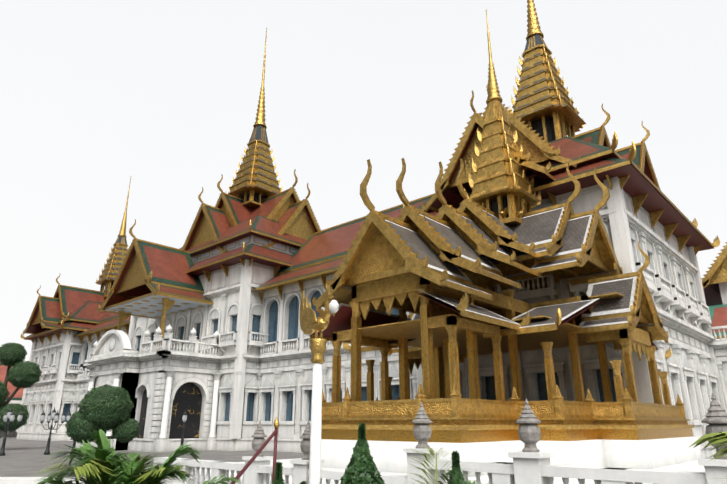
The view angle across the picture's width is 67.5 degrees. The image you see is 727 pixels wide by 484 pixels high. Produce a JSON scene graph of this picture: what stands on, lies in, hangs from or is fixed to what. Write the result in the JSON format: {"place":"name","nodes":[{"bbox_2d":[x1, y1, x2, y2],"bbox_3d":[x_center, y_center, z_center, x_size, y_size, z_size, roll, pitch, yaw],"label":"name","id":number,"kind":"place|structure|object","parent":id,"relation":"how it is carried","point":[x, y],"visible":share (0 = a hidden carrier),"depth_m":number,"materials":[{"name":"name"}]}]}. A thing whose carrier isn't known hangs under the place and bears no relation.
{"place":"outdoors","nodes":[
{"label":"outdoors","id":0,"kind":"place"},
{"bbox_2d":[0,365,23,397],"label":"background roof","id":1,"kind":"structure","parent":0,"point":[11,388],"depth_m":88.89,"materials":[{"name":"red tile"}]},
{"bbox_2d":[0,437,303,476],"bbox_3d":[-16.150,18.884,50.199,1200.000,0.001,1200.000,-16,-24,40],"label":"pavement","id":2,"kind":"structure","parent":0,"point":[22,458],"depth_m":36.28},
{"bbox_2d":[0,400,21,436],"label":"plaster","id":3,"kind":"object","parent":2,"relation":"on","point":[10,434],"depth_m":84.92,"materials":[{"name":"white paint"}]},
{"bbox_2d":[0,343,186,455],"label":"vegetation","id":4,"kind":"object","parent":2,"relation":"on","point":[24,380],"depth_m":36.61,"materials":[{"name":"plant"}]},
{"bbox_2d":[0,477,195,483],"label":"white wall","id":5,"kind":"structure","parent":2,"relation":"on","point":[17,480],"depth_m":10.51,"materials":[{"name":"white paint"}]},
{"bbox_2d":[0,342,466,483],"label":"leafy shrub","id":6,"kind":"object","parent":2,"relation":"on","point":[365,473],"visible":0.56,"depth_m":34.70,"materials":[{"name":"green plant"}]},
{"bbox_2d":[230,427,277,483],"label":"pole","id":7,"kind":"object","parent":2,"relation":"on","point":[274,434],"visible":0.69,"depth_m":11.02,"materials":[{"name":"red metal"}]},
{"bbox_2d":[273,417,278,426],"bbox_3d":[-1.828,3.785,11.437,0.120,0.210,0.120,-6,-20,19],"label":"finial","id":8,"kind":"object","parent":7,"relation":"on","point":[276,423],"visible":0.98,"depth_m":11.39,"materials":[{"name":"gold metal"}]},
{"bbox_2d":[16,117,726,457],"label":"palace building","id":9,"kind":"structure","parent":2,"relation":"on","point":[679,301],"depth_m":42.69,"materials":[{"name":"white paint"}]},
{"bbox_2d":[24,123,722,339],"bbox_3d":[-2.691,5.865,63.654,91.883,18.216,46.100,-16,-24,40],"label":"roof border","id":10,"kind":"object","parent":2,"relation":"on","point":[637,183],"depth_m":33.81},
{"bbox_2d":[20,0,726,349],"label":"roof trim","id":11,"kind":"structure","parent":10,"relation":"on","point":[570,119],"depth_m":41.72,"materials":[{"name":"gold metal"}]},
{"bbox_2d":[24,227,726,406],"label":"building trim","id":12,"kind":"object","parent":10,"relation":"attached to","point":[539,357],"visible":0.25,"depth_m":41.38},
{"bbox_2d":[29,432,726,483],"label":"palm leaf","id":13,"kind":"object","parent":2,"relation":"on","point":[718,438],"visible":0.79,"depth_m":6.50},
{"bbox_2d":[144,448,726,483],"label":"balustrade","id":14,"kind":"object","parent":2,"relation":"on","point":[530,468],"visible":0.46,"depth_m":8.69,"materials":[{"name":"white stone"}]},
{"bbox_2d":[251,392,726,459],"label":"stone finial","id":15,"kind":"object","parent":14,"relation":"on","point":[529,431],"visible":0.88,"depth_m":8.20,"materials":[{"name":"grey stone"}]},
{"bbox_2d":[321,436,701,477],"bbox_3d":[7.239,9.472,24.358,12.300,1.500,20.500,-16,-24,40],"label":"pavilion base","id":16,"kind":"object","parent":2,"relation":"on","point":[390,456],"visible":0.4,"depth_m":17.83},
{"bbox_2d":[361,208,632,346],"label":"pavilion roof","id":17,"kind":"structure","parent":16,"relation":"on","point":[537,228],"depth_m":22.61,"materials":[{"name":"grey tile"}]},
{"bbox_2d":[330,206,656,348],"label":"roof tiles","id":18,"kind":"object","parent":17,"relation":"on","point":[589,290],"visible":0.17,"depth_m":22.42,"materials":[{"name":"white tile"}]},
{"bbox_2d":[321,303,692,442],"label":"pavilion columns","id":19,"kind":"structure","parent":16,"relation":"on","point":[457,436],"depth_m":19.02,"materials":[{"name":"gold metal"}]},
{"bbox_2d":[105,382,201,438],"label":"arched doors","id":20,"kind":"structure","parent":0,"point":[188,396],"depth_m":44.01,"materials":[{"name":"black wood"}]},
{"bbox_2d":[105,235,297,317],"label":"soffit","id":21,"kind":"object","parent":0,"point":[178,302],"visible":0.29,"depth_m":50.98,"materials":[{"name":"white paint"}]},
{"bbox_2d":[31,429,502,483],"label":"palm leaf","id":22,"kind":"object","parent":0,"point":[87,452],"visible":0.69,"depth_m":7.22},
{"bbox_2d":[309,300,338,483],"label":"lamp post","id":23,"kind":"object","parent":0,"point":[315,446],"visible":0.96,"depth_m":10.93,"materials":[{"name":"white metal"}]},
{"bbox_2d":[299,284,335,362],"bbox_3d":[-1.011,1.769,11.710,1.354,1.669,0.434,-16,-24,40],"label":"statue","id":24,"kind":"object","parent":23,"relation":"on","point":[311,322],"visible":1,"depth_m":11.50,"materials":[{"name":"gold metal"}]},
{"bbox_2d":[29,136,629,335],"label":"roof tiles","id":25,"kind":"object","parent":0,"point":[168,265],"visible":0.19,"depth_m":50.81,"materials":[{"name":"red tile"}]},
{"bbox_2d":[97,34,566,281],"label":"spires","id":26,"kind":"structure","parent":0,"point":[538,39],"depth_m":61.12,"materials":[{"name":"gold metal"}]},
{"bbox_2d":[27,130,640,336],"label":"roof","id":27,"kind":"structure","parent":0,"point":[595,135],"depth_m":50.08,"materials":[{"name":"red tile"}]},
{"bbox_2d":[52,287,623,421],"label":"windows","id":28,"kind":"structure","parent":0,"point":[293,334],"depth_m":44.49,"materials":[{"name":"blue glass"}]},
{"bbox_2d":[0,0,726,361],"label":"sky","id":29,"kind":"structure","parent":0,"point":[96,96],"materials":[{"name":"white"}]},
{"bbox_2d":[33,121,726,322],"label":"gable pediments","id":30,"kind":"object","parent":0,"point":[300,226],"visible":0.02,"depth_m":50.45,"materials":[{"name":"gold metal"}]},
{"bbox_2d":[312,292,657,349],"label":"pavilion soffit","id":31,"kind":"structure","parent":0,"point":[340,320],"depth_m":21.02,"materials":[{"name":"wood"}]},
{"bbox_2d":[310,10,693,429],"bbox_3d":[7.239,-2.784,28.447,12.751,23.060,21.781,-16,-24,40],"label":"pavilion","id":32,"kind":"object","parent":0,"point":[528,200],"visible":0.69,"depth_m":22.00,"materials":[{"name":"gold metal"}]},
{"bbox_2d":[322,211,687,424],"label":"ornamental carved panels","id":33,"kind":"object","parent":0,"point":[381,253],"visible":0.38,"depth_m":18.92,"materials":[{"name":"gold metal"}]},
{"bbox_2d":[708,289,726,335],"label":"turquoise tile","id":34,"kind":"object","parent":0,"point":[711,309],"visible":0.12,"depth_m":39.95,"materials":[{"name":"teal tile"}]},
{"bbox_2d":[711,307,726,332],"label":"background roof","id":35,"kind":"structure","parent":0,"point":[720,316],"depth_m":38.49,"materials":[{"name":"red tile"}]}
]}

